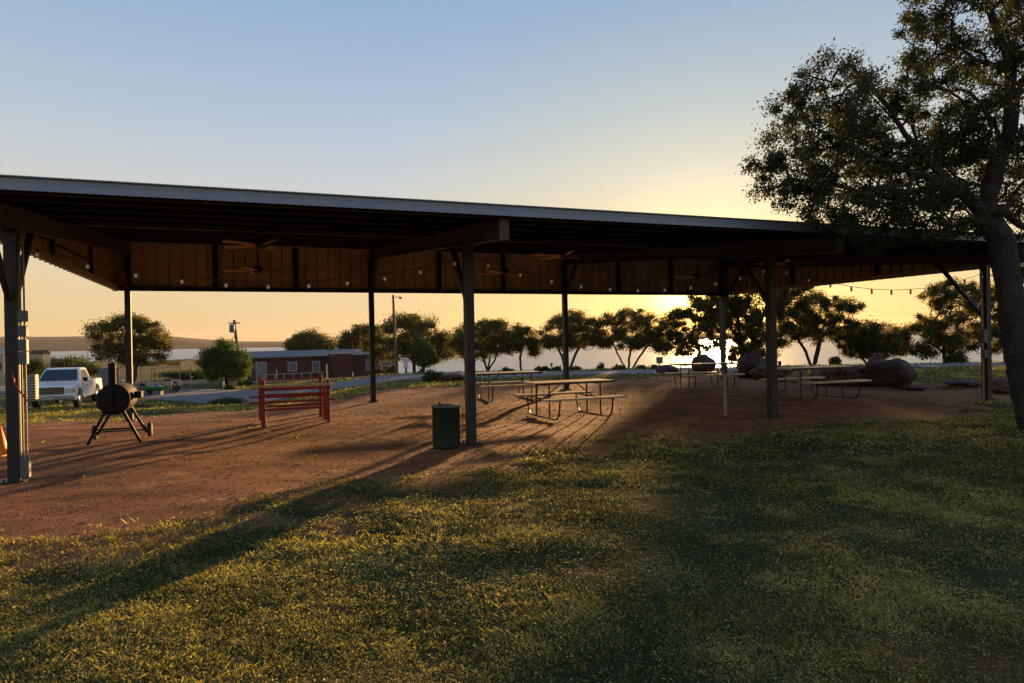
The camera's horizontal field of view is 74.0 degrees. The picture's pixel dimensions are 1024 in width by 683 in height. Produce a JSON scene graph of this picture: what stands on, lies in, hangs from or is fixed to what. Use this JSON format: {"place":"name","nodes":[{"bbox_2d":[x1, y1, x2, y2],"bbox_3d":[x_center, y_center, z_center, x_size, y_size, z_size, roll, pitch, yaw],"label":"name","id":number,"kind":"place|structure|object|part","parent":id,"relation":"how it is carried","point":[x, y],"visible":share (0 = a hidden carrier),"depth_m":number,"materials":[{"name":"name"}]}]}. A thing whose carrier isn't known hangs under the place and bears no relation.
{"place":"outdoors","nodes":[
{"label":"outdoors","id":0,"kind":"place"},
{"bbox_2d":[97,368,119,386],"bbox_3d":[-25.221,2.631,42.504,1.420,1.960,0.580,-1,0,29],"label":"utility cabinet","id":1,"kind":"object","parent":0,"point":[103,374],"visible":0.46,"depth_m":42.31,"materials":[{"name":"grey metal"}]},
{"bbox_3d":[-25.634,2.669,42.436,0.620,1.700,0.012,-1,0,29],"label":"door","id":2,"kind":"part","parent":1,"relation":"part of","materials":[{"name":"grey metal"}]},
{"bbox_3d":[-25.055,2.659,42.120,0.620,1.700,0.012,-1,0,29],"label":"door","id":3,"kind":"part","parent":1,"relation":"part of","materials":[{"name":"grey metal"}]},
{"bbox_2d":[0,377,347,383],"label":"path","id":4,"kind":"structure","parent":0,"point":[160,382],"depth_m":62.98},
{"bbox_2d":[0,324,968,351],"bbox_3d":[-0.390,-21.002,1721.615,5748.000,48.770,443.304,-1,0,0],"label":"hills","id":5,"kind":"structure","parent":0,"point":[71,343],"depth_m":1563.87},
{"bbox_2d":[0,362,1004,404],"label":"road","id":6,"kind":"structure","parent":0,"point":[194,395],"depth_m":38.53,"materials":[{"name":"grey asphalt"}]},
{"bbox_2d":[0,359,1023,682],"bbox_3d":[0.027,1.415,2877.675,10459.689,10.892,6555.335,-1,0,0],"label":"ground","id":7,"kind":"structure","parent":0,"point":[286,445],"depth_m":6.87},
{"bbox_2d":[0,349,4,379],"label":"building","id":8,"kind":"structure","parent":7,"relation":"on","point":[2,364],"depth_m":84.35,"materials":[{"name":"beige glass"}]},
{"bbox_2d":[0,426,6,456],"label":"traffic cone","id":9,"kind":"object","parent":7,"relation":"on","point":[3,446],"visible":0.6,"depth_m":10.57,"materials":[{"name":"orange plastic"}]},
{"bbox_2d":[23,357,47,377],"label":"shrub","id":10,"kind":"object","parent":7,"relation":"on","point":[35,366],"visible":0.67,"depth_m":91.86,"materials":[{"name":"green plant"}]},
{"bbox_2d":[29,350,51,376],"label":"house","id":11,"kind":"structure","parent":7,"relation":"on","point":[44,355],"depth_m":94.62,"materials":[{"name":"brown brick"}]},
{"bbox_2d":[27,367,101,408],"bbox_3d":[-22.346,2.258,34.097,2.340,1.880,5.814,-1,0,-19],"label":"pickup truck","id":12,"kind":"object","parent":7,"relation":"on","point":[74,384],"visible":0.77,"depth_m":32.80,"materials":[{"name":"white paint"}]},
{"bbox_3d":[-21.474,1.642,34.089,0.138,0.480,1.660,-1,0,-19],"label":"side window","id":13,"kind":"part","parent":12,"relation":"part of","materials":[{"name":"beige glass"}]},
{"bbox_3d":[-21.200,2.318,33.762,0.034,0.640,0.860,-1,0,-19],"label":"door","id":14,"kind":"part","parent":12,"relation":"part of","materials":[{"name":"white paint"}]},
{"bbox_2d":[51,354,93,367],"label":"shrub","id":15,"kind":"object","parent":7,"relation":"on","point":[64,362],"visible":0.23,"depth_m":98.51,"materials":[{"name":"green plant"}]},
{"bbox_2d":[68,357,107,375],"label":"shrub","id":16,"kind":"object","parent":7,"relation":"on","point":[91,368],"visible":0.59,"depth_m":95.55,"materials":[{"name":"green plant"}]},
{"bbox_2d":[86,363,152,445],"bbox_3d":[-6.971,1.064,12.030,0.950,1.400,0.984,-1,0,-21],"label":"barrel smoker","id":17,"kind":"object","parent":7,"relation":"on","point":[113,397],"visible":1,"depth_m":11.65,"materials":[{"name":"black metal"}]},
{"bbox_2d":[79,310,175,384],"bbox_3d":[-27.025,0.774,47.956,6.659,6.230,4.507,-1,0,0],"label":"shore tree","id":18,"kind":"object","parent":7,"relation":"on","point":[154,339],"visible":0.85,"depth_m":47.43,"materials":[{"name":"green plant"}]},
{"bbox_2d":[137,382,148,393],"bbox_3d":[-25.024,3.178,46.005,1.000,0.939,1.600,-1,0,-34],"label":"parked atv","id":19,"kind":"object","parent":7,"relation":"on","point":[141,387],"visible":0.35,"depth_m":45.59,"materials":[{"name":"rubber"}]},
{"bbox_2d":[134,402,173,408],"bbox_3d":[-15.975,2.905,29.973,2.084,0.465,1.885,-1,0,-19],"label":"shrub","id":20,"kind":"object","parent":7,"relation":"on","point":[152,405],"visible":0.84,"depth_m":29.66,"materials":[{"name":"green plant"}]},
{"bbox_2d":[144,384,167,394],"bbox_3d":[-23.584,3.204,45.005,1.500,0.800,0.600,-1,0,-9],"label":"boat","id":21,"kind":"object","parent":7,"relation":"on","point":[156,387],"visible":0.96,"depth_m":44.89,"materials":[{"name":"green paint"}]},
{"bbox_2d":[134,359,191,387],"bbox_3d":[-26.940,2.596,51.996,3.900,2.420,2.406,-1,0,-6],"label":"canopy shelter","id":22,"kind":"object","parent":7,"relation":"on","point":[170,363],"visible":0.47,"depth_m":50.96,"materials":[{"name":"beige metal"}]},
{"bbox_2d":[146,367,181,389],"bbox_3d":[-25.611,2.781,49.991,2.244,1.780,1.180,-1,0,-38],"label":"golf cart","id":23,"kind":"object","parent":7,"relation":"on","point":[167,382],"visible":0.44,"depth_m":49.81,"materials":[{"name":"black metal"}]},
{"bbox_2d":[167,379,177,392],"bbox_3d":[-23.391,3.106,47.005,0.671,1.028,1.880,-1,0,-11],"label":"motorcycle","id":24,"kind":"object","parent":7,"relation":"on","point":[173,386],"visible":0.93,"depth_m":46.70,"materials":[{"name":"rubber"}]},
{"bbox_2d":[148,368,204,379],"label":"shrub","id":25,"kind":"object","parent":7,"relation":"on","point":[195,374],"visible":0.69,"depth_m":76.66,"materials":[{"name":"green plant"}]},
{"bbox_2d":[191,336,260,386],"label":"shore tree","id":26,"kind":"object","parent":7,"relation":"on","point":[220,360],"visible":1,"depth_m":53.42,"materials":[{"name":"green plant"}]},
{"bbox_2d":[206,397,248,404],"bbox_3d":[-15.166,3.231,36.097,2.541,0.539,2.116,-1,0,0],"label":"shrub","id":27,"kind":"object","parent":7,"relation":"on","point":[230,400],"visible":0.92,"depth_m":35.82,"materials":[{"name":"green plant"}]},
{"bbox_2d":[224,383,236,389],"bbox_3d":[-20.799,3.409,50.091,0.994,0.628,1.036,-1,0,-17],"label":"shrub","id":28,"kind":"object","parent":7,"relation":"on","point":[229,387],"visible":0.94,"depth_m":49.88,"materials":[{"name":"green plant"}]},
{"bbox_2d":[228,320,239,379],"bbox_3d":[-24.354,1.011,59.815,1.241,5.846,0.614,-1,0,-7],"label":"utility pole","id":29,"kind":"object","parent":7,"relation":"on","point":[232,327],"visible":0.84,"depth_m":59.89,"materials":[{"name":"brown wood"}]},
{"bbox_2d":[235,380,255,385],"bbox_3d":[-21.862,3.429,55.922,1.625,0.687,1.317,-1,0,-17],"label":"shrub","id":30,"kind":"object","parent":7,"relation":"on","point":[249,382],"visible":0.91,"depth_m":55.71,"materials":[{"name":"green plant"}]},
{"bbox_2d":[250,373,335,426],"bbox_3d":[-4.671,1.220,14.407,1.660,0.980,1.498,-1,0,-21],"label":"saddle rack","id":31,"kind":"object","parent":7,"relation":"on","point":[324,399],"visible":0.98,"depth_m":13.92,"materials":[{"name":"red paint"}]},
{"bbox_2d":[281,326,338,350],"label":"shore tree","id":32,"kind":"object","parent":7,"relation":"on","point":[313,339],"visible":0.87,"depth_m":90.71,"materials":[{"name":"green plant"}]},
{"bbox_2d":[229,349,397,380],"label":"brick house","id":33,"kind":"structure","parent":7,"relation":"on","point":[341,363],"depth_m":70.04,"materials":[{"name":"red brick"}]},
{"bbox_2d":[256,362,266,380],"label":"door","id":34,"kind":"structure","parent":33,"relation":"in","point":[259,372],"depth_m":66.78,"materials":[{"name":"white metal"}]},
{"bbox_2d":[288,362,296,371],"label":"window","id":35,"kind":"structure","parent":33,"relation":"in","point":[292,366],"depth_m":68.66,"materials":[{"name":"grey glass"}]},
{"bbox_2d":[312,361,319,370],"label":"window","id":36,"kind":"structure","parent":33,"relation":"in","point":[315,364],"depth_m":70.16,"materials":[{"name":"grey glass"}]},
{"bbox_2d":[366,359,369,370],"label":"window","id":37,"kind":"structure","parent":33,"relation":"in","point":[367,361],"depth_m":73.70,"materials":[{"name":"grey glass"}]},
{"bbox_2d":[378,360,391,366],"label":"window","id":38,"kind":"structure","parent":33,"relation":"in","point":[389,363],"depth_m":74.99,"materials":[{"name":"grey glass"}]},
{"bbox_2d":[332,319,380,348],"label":"shore tree","id":39,"kind":"object","parent":7,"relation":"on","point":[351,339],"visible":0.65,"depth_m":82.91,"materials":[{"name":"green plant"}]},
{"bbox_2d":[375,364,381,373],"bbox_3d":[-9.034,1.996,46.004,0.440,0.880,0.429,-1,0,0],"label":"dark barrel","id":40,"kind":"object","parent":7,"relation":"on","point":[378,367],"visible":0.81,"depth_m":45.83,"materials":[{"name":"red paint"}]},
{"bbox_2d":[384,367,394,373],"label":"shrub","id":41,"kind":"object","parent":7,"relation":"on","point":[388,370],"visible":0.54,"depth_m":61.90,"materials":[{"name":"green plant"}]},
{"bbox_2d":[392,295,401,373],"bbox_3d":[-7.729,-0.360,45.999,0.689,5.590,0.240,-1,0,0],"label":"lamp pole","id":42,"kind":"object","parent":7,"relation":"on","point":[395,343],"visible":0.92,"depth_m":45.93,"materials":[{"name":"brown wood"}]},
{"bbox_2d":[402,358,407,373],"bbox_3d":[-7.539,1.799,48.003,0.420,1.240,0.300,-1,0,0],"label":"marker box","id":43,"kind":"object","parent":7,"relation":"on","point":[405,360],"visible":0.91,"depth_m":47.88,"materials":[{"name":"white metal"}]},
{"bbox_2d":[353,310,458,371],"bbox_3d":[-9.725,0.192,66.011,10.360,6.926,7.416,-1,0,-27],"label":"shore tree","id":44,"kind":"object","parent":7,"relation":"on","point":[414,326],"visible":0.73,"depth_m":64.80,"materials":[{"name":"green plant"}]},
{"bbox_2d":[406,338,441,371],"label":"shore tree","id":45,"kind":"object","parent":7,"relation":"on","point":[425,351],"visible":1,"depth_m":59.49,"materials":[{"name":"green plant"}]},
{"bbox_2d":[420,368,444,381],"bbox_3d":[-3.446,1.483,28.997,1.074,0.734,1.158,-1,0,37],"label":"shrub","id":46,"kind":"object","parent":7,"relation":"on","point":[430,375],"visible":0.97,"depth_m":28.83,"materials":[{"name":"green plant"}]},
{"bbox_2d":[431,401,462,449],"bbox_3d":[-1.024,1.283,10.552,0.465,0.727,0.465,-1,0,41],"label":"trash bin","id":47,"kind":"object","parent":7,"relation":"on","point":[445,426],"visible":1,"depth_m":10.37,"materials":[{"name":"green metal"}]},
{"bbox_2d":[439,374,464,380],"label":"boulder","id":48,"kind":"object","parent":7,"relation":"on","point":[447,377],"visible":0.9,"depth_m":28.76,"materials":[{"name":"stone"}]},
{"bbox_2d":[442,317,522,371],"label":"shore tree","id":49,"kind":"object","parent":7,"relation":"on","point":[490,333],"visible":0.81,"depth_m":57.14,"materials":[{"name":"green plant"}]},
{"bbox_2d":[499,366,514,371],"bbox_3d":[-0.355,1.822,42.536,1.122,0.551,0.926,-1,0,0],"label":"shrub","id":50,"kind":"object","parent":7,"relation":"on","point":[504,369],"visible":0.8,"depth_m":42.40,"materials":[{"name":"green plant"}]},
{"bbox_2d":[476,371,541,401],"bbox_3d":[-0.153,1.206,18.402,1.830,0.753,1.710,-1,0,-17],"label":"picnic table","id":51,"kind":"object","parent":7,"relation":"on","point":[480,383],"visible":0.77,"depth_m":18.22,"materials":[{"name":"brown wood"}]},
{"bbox_2d":[0,360,1023,682],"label":"grass","id":52,"kind":"structure","parent":7,"relation":"on","point":[382,636],"depth_m":4.75,"materials":[{"name":"green plant"}]},
{"bbox_2d":[0,174,1023,484],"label":"pavilion","id":53,"kind":"structure","parent":7,"relation":"on","point":[172,230],"depth_m":13.42,"materials":[{"name":"paint"}]},
{"bbox_2d":[12,372,27,400],"bbox_3d":[-6.158,0.569,8.495,0.167,0.368,0.056,-1,0,-14],"label":"extension cord","id":54,"kind":"object","parent":53,"relation":"hanging from","point":[21,393],"visible":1,"depth_m":8.48,"materials":[{"name":"orange rubber"}]},
{"bbox_2d":[8,241,469,288],"bbox_3d":[-3.471,-1.024,9.581,6.040,0.570,0.046,-1,0,-21],"label":"string light","id":55,"kind":"object","parent":53,"relation":"hanging from","point":[37,255],"visible":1,"depth_m":9.40,"materials":[{"name":"black plastic"}]},
{"bbox_2d":[223,240,287,274],"bbox_3d":[-5.772,-1.925,15.588,1.457,0.760,1.397,-1,0,41],"label":"ceiling fan","id":56,"kind":"object","parent":53,"relation":"hanging from","point":[257,269],"visible":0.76,"depth_m":15.46,"materials":[{"name":"brown metal"}]},
{"bbox_2d":[221,230,304,251],"bbox_3d":[-4.445,-1.821,12.209,1.397,0.340,1.457,-1,0,-20],"label":"ceiling fan","id":57,"kind":"object","parent":53,"relation":"hanging from","point":[260,244],"visible":1,"depth_m":12.13,"materials":[{"name":"brown metal"}]},
{"bbox_2d":[478,249,530,275],"bbox_3d":[-0.188,-2.068,17.797,1.457,0.690,1.397,-1,0,1],"label":"ceiling fan","id":58,"kind":"object","parent":53,"relation":"hanging from","point":[504,271],"visible":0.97,"depth_m":17.69,"materials":[{"name":"brown wood"}]},
{"bbox_2d":[532,242,600,259],"bbox_3d":[1.152,-1.919,14.434,1.457,0.360,1.397,-1,0,30],"label":"ceiling fan","id":59,"kind":"object","parent":53,"relation":"hanging from","point":[564,255],"visible":0.99,"depth_m":14.30,"materials":[{"name":"brown metal"}]},
{"bbox_2d":[470,255,773,292],"bbox_3d":[2.153,-1.133,11.774,6.040,0.570,0.046,-1,0,-21],"label":"string light","id":60,"kind":"object","parent":53,"relation":"hanging from","point":[581,286],"visible":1,"depth_m":11.69,"materials":[{"name":"black plastic"}]},
{"bbox_2d":[675,259,724,278],"bbox_3d":[5.396,-2.176,19.976,1.457,0.690,1.397,-1,0,-39],"label":"ceiling fan","id":61,"kind":"object","parent":53,"relation":"hanging from","point":[697,275],"visible":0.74,"depth_m":19.84,"materials":[{"name":"brown metal"}]},
{"bbox_2d":[756,255,820,265],"bbox_3d":[6.734,-2.027,16.634,1.457,0.360,1.397,-1,0,-10],"label":"ceiling fan","id":62,"kind":"object","parent":53,"relation":"hanging from","point":[788,261],"visible":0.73,"depth_m":16.53,"materials":[{"name":"brown metal"}]},
{"bbox_2d":[774,264,989,294],"bbox_3d":[7.776,-1.241,13.966,6.040,0.570,0.046,-1,0,-21],"label":"string light","id":63,"kind":"object","parent":53,"relation":"hanging from","point":[851,289],"visible":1,"depth_m":13.82,"materials":[{"name":"black plastic"}]},
{"bbox_2d":[505,322,544,369],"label":"shore tree","id":64,"kind":"object","parent":7,"relation":"on","point":[531,343],"visible":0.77,"depth_m":59.64,"materials":[{"name":"green plant"}]},
{"bbox_2d":[533,366,544,371],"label":"shrub","id":65,"kind":"object","parent":7,"relation":"on","point":[538,368],"visible":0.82,"depth_m":42.39,"materials":[{"name":"green plant"}]},
{"bbox_2d":[541,366,551,370],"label":"shrub","id":66,"kind":"object","parent":7,"relation":"on","point":[547,368],"visible":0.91,"depth_m":42.36,"materials":[{"name":"green plant"}]},
{"bbox_2d":[551,365,561,370],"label":"shrub","id":67,"kind":"object","parent":7,"relation":"on","point":[557,368],"visible":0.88,"depth_m":42.43,"materials":[{"name":"green plant"}]},
{"bbox_2d":[514,378,626,419],"bbox_3d":[1.199,1.209,14.402,1.830,0.753,1.710,-1,0,-22],"label":"picnic table","id":68,"kind":"object","parent":7,"relation":"on","point":[562,382],"visible":1,"depth_m":14.25,"materials":[{"name":"brown wood"}]},
{"bbox_2d":[533,307,609,368],"bbox_3d":[5.303,-0.038,60.144,6.965,6.037,5.326,-1,0,0],"label":"shore tree","id":69,"kind":"object","parent":7,"relation":"on","point":[581,327],"visible":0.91,"depth_m":59.13,"materials":[{"name":"green plant"}]},
{"bbox_2d":[569,365,581,370],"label":"shrub","id":70,"kind":"object","parent":7,"relation":"on","point":[575,366],"visible":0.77,"depth_m":42.34,"materials":[{"name":"green plant"}]},
{"bbox_2d":[596,362,604,370],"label":"shrub","id":71,"kind":"object","parent":7,"relation":"on","point":[601,365],"visible":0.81,"depth_m":42.48,"materials":[{"name":"green plant"}]},
{"bbox_2d":[611,365,625,369],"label":"shrub","id":72,"kind":"object","parent":7,"relation":"on","point":[619,366],"visible":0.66,"depth_m":42.37,"materials":[{"name":"green plant"}]},
{"bbox_2d":[591,304,667,368],"bbox_3d":[10.686,-0.224,60.040,7.739,6.240,5.923,-1,0,0],"label":"shore tree","id":73,"kind":"object","parent":7,"relation":"on","point":[640,322],"visible":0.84,"depth_m":59.07,"materials":[{"name":"green plant"}]},
{"bbox_2d":[634,364,648,369],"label":"shrub","id":74,"kind":"object","parent":7,"relation":"on","point":[643,366],"visible":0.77,"depth_m":42.42,"materials":[{"name":"green plant"}]},
{"bbox_2d":[656,357,662,365],"bbox_3d":[9.007,1.406,41.488,0.397,0.920,0.089,-1,0,0],"label":"sign","id":75,"kind":"object","parent":7,"relation":"on","point":[659,360],"visible":0.91,"depth_m":41.44,"materials":[{"name":"metal"}]},
{"bbox_2d":[655,364,678,373],"bbox_3d":[7.095,1.267,30.959,1.025,0.438,1.035,-1,0,33],"label":"boulder","id":76,"kind":"object","parent":7,"relation":"on","point":[668,368],"visible":0.86,"depth_m":30.68,"materials":[{"name":"grey stone"}]},
{"bbox_2d":[649,295,718,360],"bbox_3d":[15.079,-0.838,58.082,6.623,7.111,4.995,-1,0,21],"label":"shore tree","id":77,"kind":"object","parent":7,"relation":"on","point":[674,322],"visible":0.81,"depth_m":57.16,"materials":[{"name":"green plant"}]},
{"bbox_2d":[691,354,715,373],"bbox_3d":[8.748,1.080,31.002,1.149,1.041,1.069,-1,0,-4],"label":"boulder","id":78,"kind":"object","parent":7,"relation":"on","point":[703,358],"visible":0.81,"depth_m":30.70,"materials":[{"name":"grey stone"}]},
{"bbox_2d":[665,362,744,389],"bbox_3d":[5.811,1.033,20.602,1.830,0.753,1.710,-1,0,-8],"label":"picnic table","id":79,"kind":"object","parent":7,"relation":"on","point":[717,373],"visible":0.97,"depth_m":20.42,"materials":[{"name":"brown wood"}]},
{"bbox_2d":[722,373,726,415],"bbox_3d":[4.202,1.070,13.402,0.084,0.880,0.084,-1,0,0],"label":"pipe stub","id":80,"kind":"object","parent":7,"relation":"on","point":[724,394],"visible":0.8,"depth_m":13.38,"materials":[{"name":"metal"}]},
{"bbox_2d":[736,353,765,377],"bbox_3d":[8.675,0.941,24.818,1.213,1.050,0.865,-1,0,-38],"label":"boulder","id":81,"kind":"object","parent":7,"relation":"on","point":[747,363],"visible":0.66,"depth_m":24.48,"materials":[{"name":"grey stone"}]},
{"bbox_2d":[682,287,822,366],"bbox_3d":[20.067,-2.908,56.070,12.130,10.844,8.219,-1,0,0],"label":"shore tree","id":82,"kind":"object","parent":7,"relation":"on","point":[751,326],"visible":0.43,"depth_m":55.09,"materials":[{"name":"green plant"}]},
{"bbox_2d":[748,364,792,378],"bbox_3d":[9.117,1.109,23.957,1.520,0.625,1.349,-1,0,-7],"label":"boulder","id":83,"kind":"object","parent":7,"relation":"on","point":[759,372],"visible":0.59,"depth_m":23.62,"materials":[{"name":"stone"}]},
{"bbox_2d":[759,365,871,400],"bbox_3d":[7.285,0.989,16.402,1.830,0.753,1.710,-1,0,-17],"label":"picnic table","id":84,"kind":"object","parent":7,"relation":"on","point":[826,381],"visible":0.92,"depth_m":16.20,"materials":[{"name":"brown wood"}]},
{"bbox_2d":[777,287,873,364],"bbox_3d":[26.254,-1.118,58.293,8.365,7.283,6.207,-1,0,-28],"label":"shore tree","id":85,"kind":"object","parent":7,"relation":"on","point":[832,331],"visible":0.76,"depth_m":56.96,"materials":[{"name":"green plant"}]},
{"bbox_2d":[827,355,841,364],"bbox_3d":[23.777,1.506,50.105,1.070,0.955,0.930,-1,0,17],"label":"shrub","id":86,"kind":"object","parent":7,"relation":"on","point":[837,360],"visible":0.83,"depth_m":49.88,"materials":[{"name":"green plant"}]},
{"bbox_2d":[810,365,868,385],"bbox_3d":[10.187,1.041,20.628,2.187,0.665,1.861,-1,0,32],"label":"boulder","id":87,"kind":"object","parent":7,"relation":"on","point":[856,373],"visible":0.45,"depth_m":20.02,"materials":[{"name":"stone"}]},
{"bbox_2d":[834,315,916,363],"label":"shore tree","id":88,"kind":"object","parent":7,"relation":"on","point":[883,342],"visible":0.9,"depth_m":57.05,"materials":[{"name":"green plant"}]},
{"bbox_2d":[866,353,885,363],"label":"boulder","id":89,"kind":"object","parent":7,"relation":"on","point":[875,357],"visible":0.2,"depth_m":21.46,"materials":[{"name":"stone"}]},
{"bbox_2d":[734,0,1023,430],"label":"live oak","id":90,"kind":"object","parent":7,"relation":"on","point":[986,209],"visible":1,"depth_m":10.16,"materials":[{"name":"green plant"}]},
{"bbox_2d":[861,358,916,387],"bbox_3d":[10.836,0.957,19.528,1.445,0.941,1.443,-1,0,-6],"label":"boulder","id":91,"kind":"object","parent":7,"relation":"on","point":[896,373],"visible":0.9,"depth_m":19.10,"materials":[{"name":"stone"}]},
{"bbox_2d":[902,386,927,390],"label":"boulder","id":92,"kind":"object","parent":7,"relation":"on","point":[916,388],"visible":0.99,"depth_m":18.38,"materials":[{"name":"grey stone"}]},
{"bbox_2d":[893,276,1002,362],"bbox_3d":[32.659,-1.544,50.019,8.885,7.005,5.250,-1,0,0],"label":"shore tree","id":93,"kind":"object","parent":7,"relation":"on","point":[934,335],"visible":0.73,"depth_m":49.40,"materials":[{"name":"green plant"}]},
{"bbox_2d":[935,350,970,362],"bbox_3d":[30.021,1.070,45.999,2.239,1.169,1.661,-1,0,-23],"label":"shrub","id":94,"kind":"object","parent":7,"relation":"on","point":[959,355],"visible":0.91,"depth_m":45.71,"materials":[{"name":"green plant"}]},
{"bbox_2d":[943,379,979,387],"bbox_3d":[12.597,1.173,18.998,0.921,0.238,1.106,-1,0,27],"label":"boulder","id":95,"kind":"object","parent":7,"relation":"on","point":[964,383],"visible":0.94,"depth_m":18.68,"materials":[{"name":"grey stone"}]},
{"bbox_2d":[979,378,1008,393],"bbox_3d":[12.220,1.117,17.010,0.975,0.420,0.725,-1,0,-13],"label":"boulder","id":96,"kind":"object","parent":7,"relation":"on","point":[1000,385],"visible":0.45,"depth_m":16.73,"materials":[{"name":"stone"}]},
{"bbox_2d":[978,263,1023,345],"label":"shore tree","id":97,"kind":"object","parent":7,"relation":"on","point":[995,333],"visible":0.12,"depth_m":46.27,"materials":[{"name":"green plant"}]},
{"bbox_2d":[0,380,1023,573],"bbox_3d":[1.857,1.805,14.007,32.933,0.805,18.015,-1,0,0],"label":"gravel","id":98,"kind":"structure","parent":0,"point":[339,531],"depth_m":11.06,"materials":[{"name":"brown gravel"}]},
{"bbox_2d":[0,0,1023,340],"label":"sky","id":99,"kind":"structure","parent":0,"point":[647,106],"materials":[{"name":"blue"}]},
{"bbox_2d":[29,335,1003,373],"bbox_3d":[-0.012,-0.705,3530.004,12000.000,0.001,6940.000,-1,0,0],"label":"lake","id":100,"kind":"structure","parent":0,"point":[609,358],"depth_m":200.11,"materials":[{"name":"blue liquid"}]}
]}

